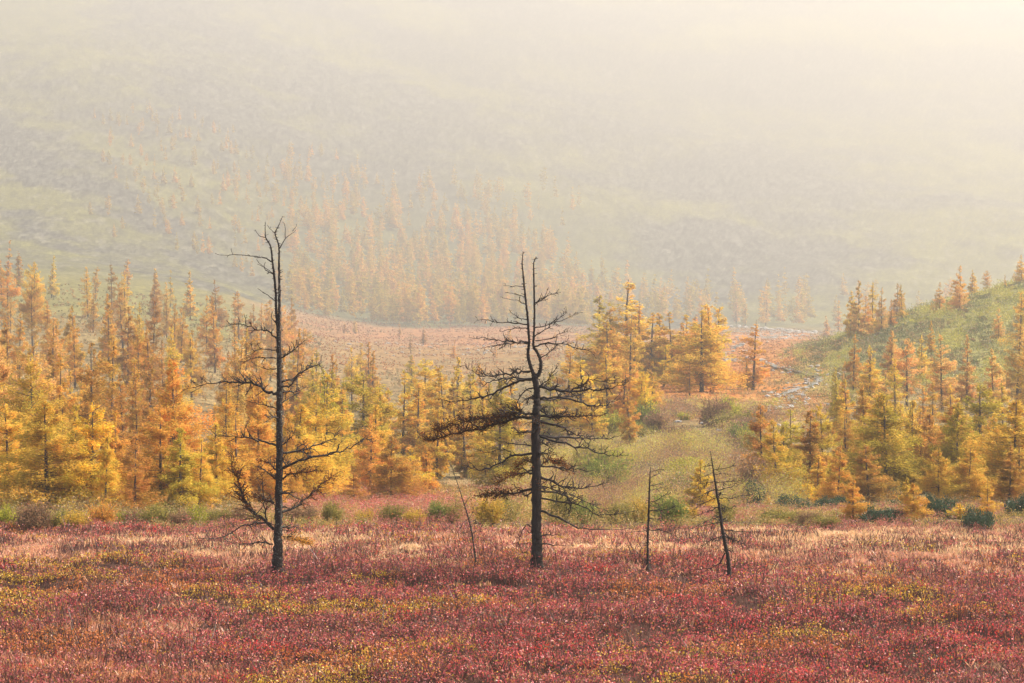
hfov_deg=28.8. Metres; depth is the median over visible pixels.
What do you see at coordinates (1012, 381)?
larch tree
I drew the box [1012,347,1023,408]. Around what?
larch tree
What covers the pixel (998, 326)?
larch tree
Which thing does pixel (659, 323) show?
larch tree
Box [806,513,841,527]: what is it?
willow bush
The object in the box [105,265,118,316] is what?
larch tree
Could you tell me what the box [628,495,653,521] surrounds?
willow bush
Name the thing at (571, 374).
larch tree
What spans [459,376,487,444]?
larch tree
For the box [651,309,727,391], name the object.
larch tree
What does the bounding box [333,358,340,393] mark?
larch tree
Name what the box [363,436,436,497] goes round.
larch tree
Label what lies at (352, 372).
larch tree
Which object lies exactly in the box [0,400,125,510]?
larch tree
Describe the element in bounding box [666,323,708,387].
larch tree
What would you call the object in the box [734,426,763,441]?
willow bush
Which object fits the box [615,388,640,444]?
larch tree
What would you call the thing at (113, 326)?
larch tree
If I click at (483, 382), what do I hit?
larch tree
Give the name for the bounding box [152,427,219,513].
larch tree
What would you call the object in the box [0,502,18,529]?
willow bush
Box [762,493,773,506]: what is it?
larch tree
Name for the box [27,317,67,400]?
larch tree
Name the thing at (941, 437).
larch tree
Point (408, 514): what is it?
willow bush
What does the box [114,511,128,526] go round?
willow bush
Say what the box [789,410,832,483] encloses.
larch tree
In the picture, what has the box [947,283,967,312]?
larch tree
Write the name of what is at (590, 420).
larch tree
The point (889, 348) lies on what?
larch tree
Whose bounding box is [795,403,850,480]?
larch tree
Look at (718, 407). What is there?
willow bush
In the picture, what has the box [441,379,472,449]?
larch tree
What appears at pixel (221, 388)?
larch tree
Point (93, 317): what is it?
larch tree
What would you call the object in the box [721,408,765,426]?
willow bush
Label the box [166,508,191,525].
willow bush
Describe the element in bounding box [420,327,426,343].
larch tree
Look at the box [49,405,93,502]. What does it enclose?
larch tree
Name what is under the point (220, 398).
larch tree
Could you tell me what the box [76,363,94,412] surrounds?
larch tree
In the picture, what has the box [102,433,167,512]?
larch tree
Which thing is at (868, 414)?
larch tree
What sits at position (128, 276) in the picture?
larch tree
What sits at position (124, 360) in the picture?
larch tree
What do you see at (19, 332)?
larch tree
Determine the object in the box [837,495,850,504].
dwarf pine
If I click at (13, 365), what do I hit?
larch tree
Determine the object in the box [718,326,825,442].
stream
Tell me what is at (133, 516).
willow bush
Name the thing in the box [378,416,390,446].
larch tree
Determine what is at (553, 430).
larch tree
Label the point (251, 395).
larch tree
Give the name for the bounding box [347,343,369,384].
larch tree
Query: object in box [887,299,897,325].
larch tree
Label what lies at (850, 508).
larch tree
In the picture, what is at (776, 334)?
stream stones
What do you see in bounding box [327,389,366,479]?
larch tree
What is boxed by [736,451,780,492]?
willow bush
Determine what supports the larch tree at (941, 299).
on the terrain
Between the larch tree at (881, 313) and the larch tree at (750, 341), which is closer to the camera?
the larch tree at (750, 341)
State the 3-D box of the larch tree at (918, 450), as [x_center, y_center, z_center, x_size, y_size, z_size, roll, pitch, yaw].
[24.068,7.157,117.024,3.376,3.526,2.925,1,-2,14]
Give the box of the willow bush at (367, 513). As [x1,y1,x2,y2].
[352,507,376,522]
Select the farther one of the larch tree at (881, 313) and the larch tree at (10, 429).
the larch tree at (881, 313)
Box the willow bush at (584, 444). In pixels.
[568,438,604,460]
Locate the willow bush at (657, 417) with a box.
[640,408,675,432]
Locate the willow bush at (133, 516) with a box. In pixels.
[121,508,146,526]
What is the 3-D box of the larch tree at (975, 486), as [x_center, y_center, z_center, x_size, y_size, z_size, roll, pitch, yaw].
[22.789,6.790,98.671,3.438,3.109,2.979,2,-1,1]
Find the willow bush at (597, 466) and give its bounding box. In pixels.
[570,450,633,486]
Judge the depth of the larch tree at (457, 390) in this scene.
223.69 m
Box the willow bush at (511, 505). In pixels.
[497,497,524,521]
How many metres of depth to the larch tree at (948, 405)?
164.88 m
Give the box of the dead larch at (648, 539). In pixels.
[630,467,678,573]
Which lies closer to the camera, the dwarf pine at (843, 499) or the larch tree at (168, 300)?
the dwarf pine at (843, 499)
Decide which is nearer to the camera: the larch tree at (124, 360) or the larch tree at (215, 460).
the larch tree at (215, 460)
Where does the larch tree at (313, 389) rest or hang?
on the terrain
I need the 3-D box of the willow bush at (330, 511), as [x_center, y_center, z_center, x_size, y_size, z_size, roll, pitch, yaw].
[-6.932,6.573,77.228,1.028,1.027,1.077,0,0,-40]
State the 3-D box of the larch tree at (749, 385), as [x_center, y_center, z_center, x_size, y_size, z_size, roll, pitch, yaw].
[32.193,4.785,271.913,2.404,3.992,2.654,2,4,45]
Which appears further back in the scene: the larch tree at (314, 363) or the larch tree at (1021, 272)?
the larch tree at (1021, 272)
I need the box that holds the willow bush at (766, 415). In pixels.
[738,405,772,426]
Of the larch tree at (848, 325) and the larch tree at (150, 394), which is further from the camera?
the larch tree at (848, 325)
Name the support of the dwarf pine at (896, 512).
on the terrain
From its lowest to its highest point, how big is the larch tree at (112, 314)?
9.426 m
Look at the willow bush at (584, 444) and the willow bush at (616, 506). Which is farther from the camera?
the willow bush at (584, 444)
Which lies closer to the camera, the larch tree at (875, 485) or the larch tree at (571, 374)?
the larch tree at (875, 485)
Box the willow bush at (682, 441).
[666,435,692,453]
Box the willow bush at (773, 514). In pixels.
[752,507,804,522]
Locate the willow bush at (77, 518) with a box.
[57,507,94,531]
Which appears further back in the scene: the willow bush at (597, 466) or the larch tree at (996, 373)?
the larch tree at (996, 373)
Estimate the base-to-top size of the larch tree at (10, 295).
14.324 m
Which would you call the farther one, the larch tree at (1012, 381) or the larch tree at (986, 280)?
the larch tree at (986, 280)
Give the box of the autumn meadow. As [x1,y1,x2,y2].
[286,305,867,420]
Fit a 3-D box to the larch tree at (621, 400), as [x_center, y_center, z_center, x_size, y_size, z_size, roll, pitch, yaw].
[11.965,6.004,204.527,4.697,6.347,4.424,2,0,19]
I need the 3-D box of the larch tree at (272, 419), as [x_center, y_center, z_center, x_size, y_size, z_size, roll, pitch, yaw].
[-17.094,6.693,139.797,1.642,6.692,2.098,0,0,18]
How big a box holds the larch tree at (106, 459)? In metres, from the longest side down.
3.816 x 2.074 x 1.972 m
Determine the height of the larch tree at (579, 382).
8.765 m
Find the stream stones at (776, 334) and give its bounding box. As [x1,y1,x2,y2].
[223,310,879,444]
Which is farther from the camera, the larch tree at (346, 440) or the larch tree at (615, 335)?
the larch tree at (615, 335)
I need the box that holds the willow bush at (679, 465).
[662,453,705,473]
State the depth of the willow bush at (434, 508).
75.20 m
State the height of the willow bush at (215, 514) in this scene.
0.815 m
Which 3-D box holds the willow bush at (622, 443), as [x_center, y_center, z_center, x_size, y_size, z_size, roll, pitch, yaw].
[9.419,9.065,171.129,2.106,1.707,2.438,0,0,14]
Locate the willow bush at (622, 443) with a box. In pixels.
[610,437,631,447]
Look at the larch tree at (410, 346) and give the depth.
687.09 m
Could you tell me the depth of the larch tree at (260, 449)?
105.73 m
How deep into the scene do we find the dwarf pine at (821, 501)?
93.95 m
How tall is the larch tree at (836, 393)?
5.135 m
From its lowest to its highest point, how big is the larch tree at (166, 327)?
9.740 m
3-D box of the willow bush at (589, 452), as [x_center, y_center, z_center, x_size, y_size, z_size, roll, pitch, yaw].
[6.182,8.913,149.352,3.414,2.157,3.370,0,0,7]
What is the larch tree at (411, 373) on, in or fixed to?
on the terrain
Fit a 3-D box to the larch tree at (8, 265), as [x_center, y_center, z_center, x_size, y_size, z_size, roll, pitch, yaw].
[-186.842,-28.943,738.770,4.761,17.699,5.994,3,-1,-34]
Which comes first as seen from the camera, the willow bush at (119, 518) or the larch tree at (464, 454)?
the willow bush at (119, 518)
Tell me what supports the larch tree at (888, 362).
on the terrain
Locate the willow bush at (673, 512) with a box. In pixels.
[645,490,691,523]
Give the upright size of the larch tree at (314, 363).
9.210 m
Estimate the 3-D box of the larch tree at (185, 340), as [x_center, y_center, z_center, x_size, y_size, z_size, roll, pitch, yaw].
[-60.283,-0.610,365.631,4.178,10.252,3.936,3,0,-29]
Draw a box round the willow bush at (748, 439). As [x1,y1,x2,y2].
[738,432,764,446]
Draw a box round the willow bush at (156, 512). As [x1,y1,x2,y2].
[131,501,178,526]
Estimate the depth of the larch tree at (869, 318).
361.78 m
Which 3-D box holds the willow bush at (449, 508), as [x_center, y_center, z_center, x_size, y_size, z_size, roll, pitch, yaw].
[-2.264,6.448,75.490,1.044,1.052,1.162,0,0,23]
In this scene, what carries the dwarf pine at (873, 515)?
on the terrain
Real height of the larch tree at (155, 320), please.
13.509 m
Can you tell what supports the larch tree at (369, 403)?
on the terrain
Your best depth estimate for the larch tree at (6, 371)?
126.86 m
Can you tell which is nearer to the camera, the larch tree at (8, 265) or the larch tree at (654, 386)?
the larch tree at (654, 386)
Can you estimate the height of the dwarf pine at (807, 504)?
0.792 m
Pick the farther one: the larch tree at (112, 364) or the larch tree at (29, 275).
the larch tree at (29, 275)
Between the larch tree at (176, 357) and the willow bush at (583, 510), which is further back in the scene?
the larch tree at (176, 357)
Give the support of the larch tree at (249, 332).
on the terrain
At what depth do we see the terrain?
2246.67 m
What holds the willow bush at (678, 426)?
on the terrain
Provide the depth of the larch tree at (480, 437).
153.47 m
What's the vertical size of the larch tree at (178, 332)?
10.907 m
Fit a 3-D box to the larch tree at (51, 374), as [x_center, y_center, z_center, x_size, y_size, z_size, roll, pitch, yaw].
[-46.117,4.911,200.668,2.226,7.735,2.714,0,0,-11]
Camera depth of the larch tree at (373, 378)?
297.17 m
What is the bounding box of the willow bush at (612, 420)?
[589,403,626,439]
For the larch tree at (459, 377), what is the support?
on the terrain
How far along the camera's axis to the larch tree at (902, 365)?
210.67 m
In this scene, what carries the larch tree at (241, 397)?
on the terrain
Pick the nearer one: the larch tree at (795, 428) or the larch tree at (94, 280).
the larch tree at (795, 428)
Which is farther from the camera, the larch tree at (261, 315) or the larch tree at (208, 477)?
the larch tree at (261, 315)
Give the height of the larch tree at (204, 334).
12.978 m
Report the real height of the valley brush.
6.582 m
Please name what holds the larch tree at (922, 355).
on the terrain
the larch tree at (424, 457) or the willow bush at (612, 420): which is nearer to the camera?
the larch tree at (424, 457)
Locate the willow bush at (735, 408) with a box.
[718,396,742,413]
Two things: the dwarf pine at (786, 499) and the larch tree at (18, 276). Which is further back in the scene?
the larch tree at (18, 276)
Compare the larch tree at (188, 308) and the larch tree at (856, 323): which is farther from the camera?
the larch tree at (188, 308)
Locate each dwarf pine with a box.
[741,477,769,502]
[773,492,803,507]
[793,500,817,508]
[815,494,843,510]
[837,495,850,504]
[856,504,896,526]
[891,506,906,520]
[918,492,958,518]
[959,504,997,529]
[1003,491,1023,515]
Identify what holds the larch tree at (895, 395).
on the terrain
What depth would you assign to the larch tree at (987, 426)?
124.23 m
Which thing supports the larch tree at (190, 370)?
on the terrain
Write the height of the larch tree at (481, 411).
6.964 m
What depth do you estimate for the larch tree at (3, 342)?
220.17 m
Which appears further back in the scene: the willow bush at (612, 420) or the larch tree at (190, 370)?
the larch tree at (190, 370)
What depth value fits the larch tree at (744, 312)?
1311.84 m
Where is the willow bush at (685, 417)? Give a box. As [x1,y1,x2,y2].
[676,411,692,419]
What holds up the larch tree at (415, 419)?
on the terrain
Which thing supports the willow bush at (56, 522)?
on the terrain
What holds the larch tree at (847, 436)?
on the terrain
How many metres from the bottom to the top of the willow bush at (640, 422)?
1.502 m
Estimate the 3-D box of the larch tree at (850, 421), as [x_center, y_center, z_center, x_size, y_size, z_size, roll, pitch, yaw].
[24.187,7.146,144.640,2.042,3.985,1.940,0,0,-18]
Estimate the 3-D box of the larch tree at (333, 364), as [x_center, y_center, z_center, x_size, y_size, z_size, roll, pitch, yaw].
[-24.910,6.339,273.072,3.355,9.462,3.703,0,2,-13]
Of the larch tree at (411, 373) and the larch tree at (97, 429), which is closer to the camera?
the larch tree at (97, 429)
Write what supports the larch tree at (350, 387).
on the terrain
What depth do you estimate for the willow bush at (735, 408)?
209.98 m
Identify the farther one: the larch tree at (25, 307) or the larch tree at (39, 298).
the larch tree at (39, 298)
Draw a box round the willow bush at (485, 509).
[467,495,509,522]
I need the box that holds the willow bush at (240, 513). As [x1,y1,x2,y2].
[228,503,258,523]
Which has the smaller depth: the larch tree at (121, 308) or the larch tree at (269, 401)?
the larch tree at (269, 401)
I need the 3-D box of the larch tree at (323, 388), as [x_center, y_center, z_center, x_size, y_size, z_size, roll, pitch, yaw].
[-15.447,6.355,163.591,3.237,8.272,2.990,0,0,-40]
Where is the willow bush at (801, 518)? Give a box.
[791,509,823,524]
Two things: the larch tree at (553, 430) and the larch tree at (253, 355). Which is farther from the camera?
the larch tree at (553, 430)
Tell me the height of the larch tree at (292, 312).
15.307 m
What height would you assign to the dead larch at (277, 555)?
9.945 m
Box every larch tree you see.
[0,260,6,302]
[0,269,21,326]
[0,317,21,388]
[0,318,13,388]
[0,334,14,407]
[0,346,19,418]
[0,346,36,483]
[0,354,73,485]
[0,365,15,420]
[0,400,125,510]
[0,402,44,505]
[3,240,15,285]
[3,338,56,420]
[6,300,16,343]
[8,312,30,377]
[11,384,50,477]
[14,253,24,288]
[18,263,44,315]
[18,281,45,346]
[22,261,50,326]
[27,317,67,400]
[36,300,53,356]
[40,320,70,379]
[43,333,66,404]
[44,357,57,400]
[47,255,60,297]
[48,352,85,437]
[49,392,70,470]
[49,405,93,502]
[52,370,84,446]
[53,401,136,509]
[58,324,82,388]
[61,306,85,385]
[67,341,136,476]
[73,364,98,423]
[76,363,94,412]
[78,267,98,316]
[85,293,102,332]
[88,336,127,429]
[88,435,131,509]
[89,352,103,395]
[92,267,100,300]
[92,293,121,373]
[93,351,105,416]
[94,370,106,425]
[99,325,107,372]
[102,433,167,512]
[103,303,116,335]
[103,410,133,495]
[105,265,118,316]
[105,357,118,409]
[107,313,119,355]
[108,371,134,462]
[111,282,131,347]
[111,405,199,509]
[114,293,128,319]
[114,306,142,392]
[115,274,141,329]
[121,376,155,478]
[123,260,132,293]
[123,358,144,447]
[124,328,157,409]
[129,298,166,383]
[129,301,147,365]
[130,358,223,489]
[135,330,171,428]
[138,364,162,456]
[146,272,162,319]
[148,340,167,418]
[149,272,163,302]
[152,268,161,310]
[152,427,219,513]
[158,282,175,328]
[160,298,176,337]
[160,303,181,366]
[163,326,193,417]
[164,270,174,305]
[165,347,177,416]
[169,374,186,439]
[175,309,191,355]
[175,310,191,362]
[175,398,202,481]
[175,438,230,509]
[180,272,198,319]
[180,333,201,399]
[181,330,213,394]
[194,295,222,351]
[195,423,251,504]
[196,382,247,489]
[202,410,263,503]
[204,296,225,372]
[207,279,228,330]
[210,338,251,466]
[211,350,236,430]
[211,404,294,501]
[213,361,243,437]
[222,321,246,395]
[223,334,271,443]
[231,291,241,325]
[231,294,245,341]
[240,380,265,458]
[241,328,249,392]
[241,378,273,488]
[242,331,272,403]
[244,304,258,345]
[244,316,259,369]
[253,404,352,497]
[253,412,305,498]
[256,304,267,350]
[259,299,291,359]
[259,355,274,414]
[260,333,276,380]
[261,389,275,445]
[264,302,272,333]
[270,348,299,450]
[273,298,302,351]
[283,328,308,423]
[283,339,302,398]
[285,298,298,347]
[289,328,319,389]
[290,354,322,403]
[293,393,354,488]
[295,381,332,427]
[296,381,338,447]
[300,372,361,480]
[301,369,339,437]
[303,350,321,395]
[313,391,359,453]
[314,368,344,438]
[316,369,344,451]
[325,354,341,406]
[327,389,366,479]
[328,372,397,464]
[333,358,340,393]
[337,472,370,501]
[338,379,353,419]
[343,347,366,402]
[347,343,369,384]
[347,414,389,486]
[352,320,357,331]
[352,405,409,483]
[359,342,380,396]
[359,350,384,409]
[360,386,373,439]
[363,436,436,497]
[365,380,386,439]
[368,383,400,458]
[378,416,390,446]
[385,387,397,434]
[387,369,430,459]
[393,448,434,491]
[397,365,452,439]
[398,385,425,443]
[399,358,448,426]
[399,384,443,462]
[402,355,416,396]
[405,357,417,387]
[408,333,414,352]
[411,410,455,480]
[413,373,470,469]
[414,446,442,491]
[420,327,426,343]
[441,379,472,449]
[447,357,468,415]
[447,367,468,414]
[449,396,483,476]
[450,340,456,358]
[456,365,480,422]
[458,362,499,430]
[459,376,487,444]
[466,410,494,476]
[467,380,528,487]
[467,408,497,459]
[468,393,490,449]
[469,383,505,443]
[496,375,528,441]
[505,327,513,347]
[525,352,585,435]
[540,372,568,443]
[556,355,603,432]
[557,279,654,384]
[572,383,608,440]
[573,295,608,377]
[577,346,625,431]
[583,320,628,401]
[586,380,605,411]
[588,310,622,371]
[597,327,638,393]
[608,369,638,420]
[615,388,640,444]
[616,316,642,391]
[617,305,657,369]
[619,335,644,373]
[621,323,644,386]
[625,371,658,413]
[627,312,673,383]
[635,367,649,395]
[636,382,658,412]
[639,361,666,406]
[642,313,666,369]
[643,311,683,381]
[650,345,676,386]
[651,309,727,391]
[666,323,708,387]
[667,317,698,366]
[669,314,714,360]
[670,304,722,387]
[675,306,737,388]
[675,364,698,395]
[683,459,726,508]
[692,305,748,392]
[727,320,770,389]
[732,299,740,323]
[735,403,798,482]
[738,362,755,389]
[741,299,748,325]
[752,420,808,496]
[757,409,805,456]
[760,294,770,325]
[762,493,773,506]
[767,425,808,484]
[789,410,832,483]
[792,479,817,501]
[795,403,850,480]
[795,455,830,500]
[813,445,860,504]
[821,316,830,337]
[822,378,856,449]
[823,414,873,482]
[826,368,850,417]
[829,382,842,431]
[831,393,931,494]
[833,372,850,407]
[834,301,843,332]
[838,479,873,519]
[839,333,867,391]
[842,291,861,339]
[843,413,853,452]
[843,444,902,501]
[846,385,870,469]
[849,280,873,340]
[851,392,899,476]
[854,345,886,407]
[856,354,881,396]
[860,296,875,334]
[865,283,880,327]
[870,370,896,413]
[871,289,889,331]
[879,330,900,378]
[884,333,897,363]
[885,358,914,420]
[886,338,927,408]
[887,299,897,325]
[889,284,905,317]
[889,400,925,483]
[891,413,943,479]
[893,433,930,489]
[895,482,934,522]
[896,287,908,318]
[896,403,904,433]
[898,478,914,504]
[901,408,935,442]
[906,405,981,491]
[909,335,933,382]
[909,447,961,501]
[915,385,933,430]
[921,334,965,408]
[922,408,975,488]
[924,321,937,354]
[924,381,941,433]
[924,402,987,488]
[930,282,945,312]
[936,383,968,431]
[937,448,997,503]
[944,400,1023,498]
[946,265,970,306]
[946,503,965,518]
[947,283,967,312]
[953,335,981,405]
[954,427,1013,492]
[958,383,1012,446]
[967,270,979,293]
[969,401,989,437]
[973,479,1003,515]
[976,413,1013,458]
[978,349,1010,414]
[980,270,991,288]
[983,451,1023,507]
[987,439,1023,500]
[990,307,1004,338]
[993,323,1023,403]
[994,380,1010,433]
[994,446,1017,499]
[997,291,1023,348]
[999,412,1023,462]
[1012,255,1023,281]
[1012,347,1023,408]
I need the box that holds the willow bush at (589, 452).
[580,447,599,458]
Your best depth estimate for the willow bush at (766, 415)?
190.92 m
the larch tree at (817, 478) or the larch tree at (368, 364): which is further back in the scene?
the larch tree at (368, 364)
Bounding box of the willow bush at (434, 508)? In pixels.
[425,497,448,522]
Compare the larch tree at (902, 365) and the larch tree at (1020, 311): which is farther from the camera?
the larch tree at (1020, 311)
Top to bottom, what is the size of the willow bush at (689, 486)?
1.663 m
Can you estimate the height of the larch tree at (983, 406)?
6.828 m
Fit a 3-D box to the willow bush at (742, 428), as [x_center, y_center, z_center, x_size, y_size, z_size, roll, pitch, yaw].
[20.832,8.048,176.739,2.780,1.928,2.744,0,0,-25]
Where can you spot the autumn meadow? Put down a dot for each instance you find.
(666, 388)
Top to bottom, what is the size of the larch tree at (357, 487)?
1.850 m
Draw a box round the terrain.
[0,0,1023,682]
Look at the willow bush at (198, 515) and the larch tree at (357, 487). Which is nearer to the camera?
the willow bush at (198, 515)
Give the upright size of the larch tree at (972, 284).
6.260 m
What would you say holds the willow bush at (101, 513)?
on the terrain
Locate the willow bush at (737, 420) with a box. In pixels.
[724,415,747,427]
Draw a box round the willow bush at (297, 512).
[283,502,318,522]
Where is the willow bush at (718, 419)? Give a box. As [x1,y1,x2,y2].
[710,409,742,428]
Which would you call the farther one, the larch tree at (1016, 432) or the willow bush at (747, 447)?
the willow bush at (747, 447)
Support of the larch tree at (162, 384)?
on the terrain
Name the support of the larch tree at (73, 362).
on the terrain
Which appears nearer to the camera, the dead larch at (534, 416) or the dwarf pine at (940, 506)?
the dead larch at (534, 416)
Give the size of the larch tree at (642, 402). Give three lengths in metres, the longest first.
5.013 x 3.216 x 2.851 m
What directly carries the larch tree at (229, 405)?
on the terrain
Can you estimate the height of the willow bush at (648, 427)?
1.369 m
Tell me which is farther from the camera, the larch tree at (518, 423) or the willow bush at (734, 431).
the larch tree at (518, 423)
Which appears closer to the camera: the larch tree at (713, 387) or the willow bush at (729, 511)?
the willow bush at (729, 511)
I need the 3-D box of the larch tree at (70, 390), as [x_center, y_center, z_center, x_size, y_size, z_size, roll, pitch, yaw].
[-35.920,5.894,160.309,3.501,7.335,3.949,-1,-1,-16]
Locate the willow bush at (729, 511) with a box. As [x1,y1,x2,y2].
[710,499,740,520]
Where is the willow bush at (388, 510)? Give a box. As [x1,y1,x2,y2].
[372,501,407,523]
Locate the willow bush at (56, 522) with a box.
[39,507,72,528]
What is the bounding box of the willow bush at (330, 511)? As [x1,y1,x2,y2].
[316,500,345,521]
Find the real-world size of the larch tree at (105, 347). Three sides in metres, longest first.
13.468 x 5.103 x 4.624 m
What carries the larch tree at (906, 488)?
on the terrain
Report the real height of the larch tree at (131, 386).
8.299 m
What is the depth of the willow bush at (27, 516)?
69.44 m
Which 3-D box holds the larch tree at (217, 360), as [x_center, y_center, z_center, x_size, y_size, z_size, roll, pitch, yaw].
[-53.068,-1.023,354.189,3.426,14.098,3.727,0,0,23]
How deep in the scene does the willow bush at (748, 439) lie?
165.51 m
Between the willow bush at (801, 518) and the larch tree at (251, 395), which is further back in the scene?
the larch tree at (251, 395)
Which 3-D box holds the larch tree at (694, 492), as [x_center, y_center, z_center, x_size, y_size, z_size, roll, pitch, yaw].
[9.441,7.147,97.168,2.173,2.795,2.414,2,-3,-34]
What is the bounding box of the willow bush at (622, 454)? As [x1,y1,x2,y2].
[594,448,637,471]
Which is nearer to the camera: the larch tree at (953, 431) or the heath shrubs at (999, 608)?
the heath shrubs at (999, 608)
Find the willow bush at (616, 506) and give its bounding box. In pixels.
[600,500,635,521]
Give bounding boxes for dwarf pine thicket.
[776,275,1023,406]
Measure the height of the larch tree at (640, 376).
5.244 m
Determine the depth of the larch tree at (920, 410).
127.51 m
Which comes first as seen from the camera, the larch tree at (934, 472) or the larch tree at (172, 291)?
the larch tree at (934, 472)
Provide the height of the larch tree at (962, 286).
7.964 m
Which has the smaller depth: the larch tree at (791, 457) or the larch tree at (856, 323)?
the larch tree at (791, 457)
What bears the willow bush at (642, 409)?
on the terrain
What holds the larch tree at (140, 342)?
on the terrain
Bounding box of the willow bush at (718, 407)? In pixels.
[695,396,731,426]
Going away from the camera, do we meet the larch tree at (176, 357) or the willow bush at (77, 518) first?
the willow bush at (77, 518)
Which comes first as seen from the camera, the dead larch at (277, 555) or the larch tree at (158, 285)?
the dead larch at (277, 555)
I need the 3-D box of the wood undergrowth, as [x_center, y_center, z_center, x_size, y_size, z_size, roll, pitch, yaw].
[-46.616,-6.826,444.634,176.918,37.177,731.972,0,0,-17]
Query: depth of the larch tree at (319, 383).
168.11 m
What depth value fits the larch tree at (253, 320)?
499.18 m
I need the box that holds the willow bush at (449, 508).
[440,498,464,522]
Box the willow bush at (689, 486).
[655,472,693,498]
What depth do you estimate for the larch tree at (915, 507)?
75.76 m
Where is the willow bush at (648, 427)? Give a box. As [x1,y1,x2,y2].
[635,423,658,435]
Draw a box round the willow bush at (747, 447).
[738,441,762,454]
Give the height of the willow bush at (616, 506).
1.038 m
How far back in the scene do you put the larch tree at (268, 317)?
600.44 m
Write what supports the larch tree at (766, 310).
on the terrain
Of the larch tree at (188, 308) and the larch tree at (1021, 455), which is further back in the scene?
the larch tree at (188, 308)
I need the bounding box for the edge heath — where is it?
[0,470,1023,532]
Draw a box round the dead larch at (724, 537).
[690,451,751,580]
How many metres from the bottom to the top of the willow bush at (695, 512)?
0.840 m
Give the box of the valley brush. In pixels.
[436,388,826,511]
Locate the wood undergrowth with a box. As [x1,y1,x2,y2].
[0,282,1023,517]
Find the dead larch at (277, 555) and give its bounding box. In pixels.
[181,216,374,580]
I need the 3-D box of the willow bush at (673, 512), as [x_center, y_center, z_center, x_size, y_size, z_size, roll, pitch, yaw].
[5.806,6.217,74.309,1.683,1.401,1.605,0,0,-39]
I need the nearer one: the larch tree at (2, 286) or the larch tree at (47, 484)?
the larch tree at (47, 484)
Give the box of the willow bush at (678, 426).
[659,422,692,435]
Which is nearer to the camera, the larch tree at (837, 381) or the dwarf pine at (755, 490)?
the dwarf pine at (755, 490)
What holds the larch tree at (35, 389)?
on the terrain
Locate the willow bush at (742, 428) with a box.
[731,422,750,438]
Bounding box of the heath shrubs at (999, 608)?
[0,510,1023,682]
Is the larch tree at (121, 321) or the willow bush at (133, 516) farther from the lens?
the larch tree at (121, 321)
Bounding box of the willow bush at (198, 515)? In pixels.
[185,501,208,524]
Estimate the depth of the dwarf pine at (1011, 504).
78.86 m
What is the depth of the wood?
1489.38 m
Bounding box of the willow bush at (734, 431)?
[727,421,759,440]
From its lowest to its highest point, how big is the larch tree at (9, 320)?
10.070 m
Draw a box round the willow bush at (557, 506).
[542,488,579,523]
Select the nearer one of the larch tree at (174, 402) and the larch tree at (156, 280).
the larch tree at (174, 402)
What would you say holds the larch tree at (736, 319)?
on the terrain
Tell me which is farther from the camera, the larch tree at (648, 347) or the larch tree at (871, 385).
the larch tree at (648, 347)
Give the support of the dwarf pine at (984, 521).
on the terrain
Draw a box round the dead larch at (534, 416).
[415,252,637,578]
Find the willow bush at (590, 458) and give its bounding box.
[570,443,630,473]
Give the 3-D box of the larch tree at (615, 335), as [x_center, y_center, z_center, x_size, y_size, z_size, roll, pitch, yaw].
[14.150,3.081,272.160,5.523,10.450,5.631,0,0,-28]
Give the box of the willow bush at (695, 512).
[681,501,701,520]
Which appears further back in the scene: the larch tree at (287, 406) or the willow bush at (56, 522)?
the larch tree at (287, 406)
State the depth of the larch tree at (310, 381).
262.69 m
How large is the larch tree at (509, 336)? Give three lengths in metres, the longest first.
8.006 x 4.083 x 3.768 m
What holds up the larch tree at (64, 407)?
on the terrain
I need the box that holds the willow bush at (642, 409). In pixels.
[626,399,663,423]
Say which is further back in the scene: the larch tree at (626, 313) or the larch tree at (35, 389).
the larch tree at (626, 313)
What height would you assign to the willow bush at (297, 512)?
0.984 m
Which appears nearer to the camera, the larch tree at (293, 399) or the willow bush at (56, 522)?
the willow bush at (56, 522)
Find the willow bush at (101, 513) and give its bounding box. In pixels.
[85,497,121,527]
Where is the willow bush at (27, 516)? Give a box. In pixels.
[10,497,59,531]
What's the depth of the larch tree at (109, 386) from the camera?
224.19 m
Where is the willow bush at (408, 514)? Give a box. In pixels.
[399,507,430,524]
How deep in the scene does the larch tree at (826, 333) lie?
809.61 m
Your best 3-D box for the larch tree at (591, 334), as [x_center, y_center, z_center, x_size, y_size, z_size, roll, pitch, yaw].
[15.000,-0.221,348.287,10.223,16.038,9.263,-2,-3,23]
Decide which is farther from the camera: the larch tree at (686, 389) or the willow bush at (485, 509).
the larch tree at (686, 389)
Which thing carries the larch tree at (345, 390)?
on the terrain
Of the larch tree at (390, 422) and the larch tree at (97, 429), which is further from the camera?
the larch tree at (390, 422)
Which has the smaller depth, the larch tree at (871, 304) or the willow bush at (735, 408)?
the willow bush at (735, 408)
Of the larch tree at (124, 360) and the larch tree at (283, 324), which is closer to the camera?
the larch tree at (124, 360)
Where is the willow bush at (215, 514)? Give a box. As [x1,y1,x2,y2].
[205,507,234,524]
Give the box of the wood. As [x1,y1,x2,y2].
[88,101,989,324]
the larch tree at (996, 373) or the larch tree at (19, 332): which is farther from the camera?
the larch tree at (19, 332)
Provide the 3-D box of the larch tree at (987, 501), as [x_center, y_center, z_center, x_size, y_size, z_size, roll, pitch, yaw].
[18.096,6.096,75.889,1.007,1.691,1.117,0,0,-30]
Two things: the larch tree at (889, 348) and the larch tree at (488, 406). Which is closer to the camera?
the larch tree at (488, 406)
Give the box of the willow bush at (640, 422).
[636,420,648,426]
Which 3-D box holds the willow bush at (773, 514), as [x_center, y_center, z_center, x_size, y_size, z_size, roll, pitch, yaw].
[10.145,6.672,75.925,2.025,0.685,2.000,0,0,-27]
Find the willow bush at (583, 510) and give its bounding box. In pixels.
[568,496,603,523]
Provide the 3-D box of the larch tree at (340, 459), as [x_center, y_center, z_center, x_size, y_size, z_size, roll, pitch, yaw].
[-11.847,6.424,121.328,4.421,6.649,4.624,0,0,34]

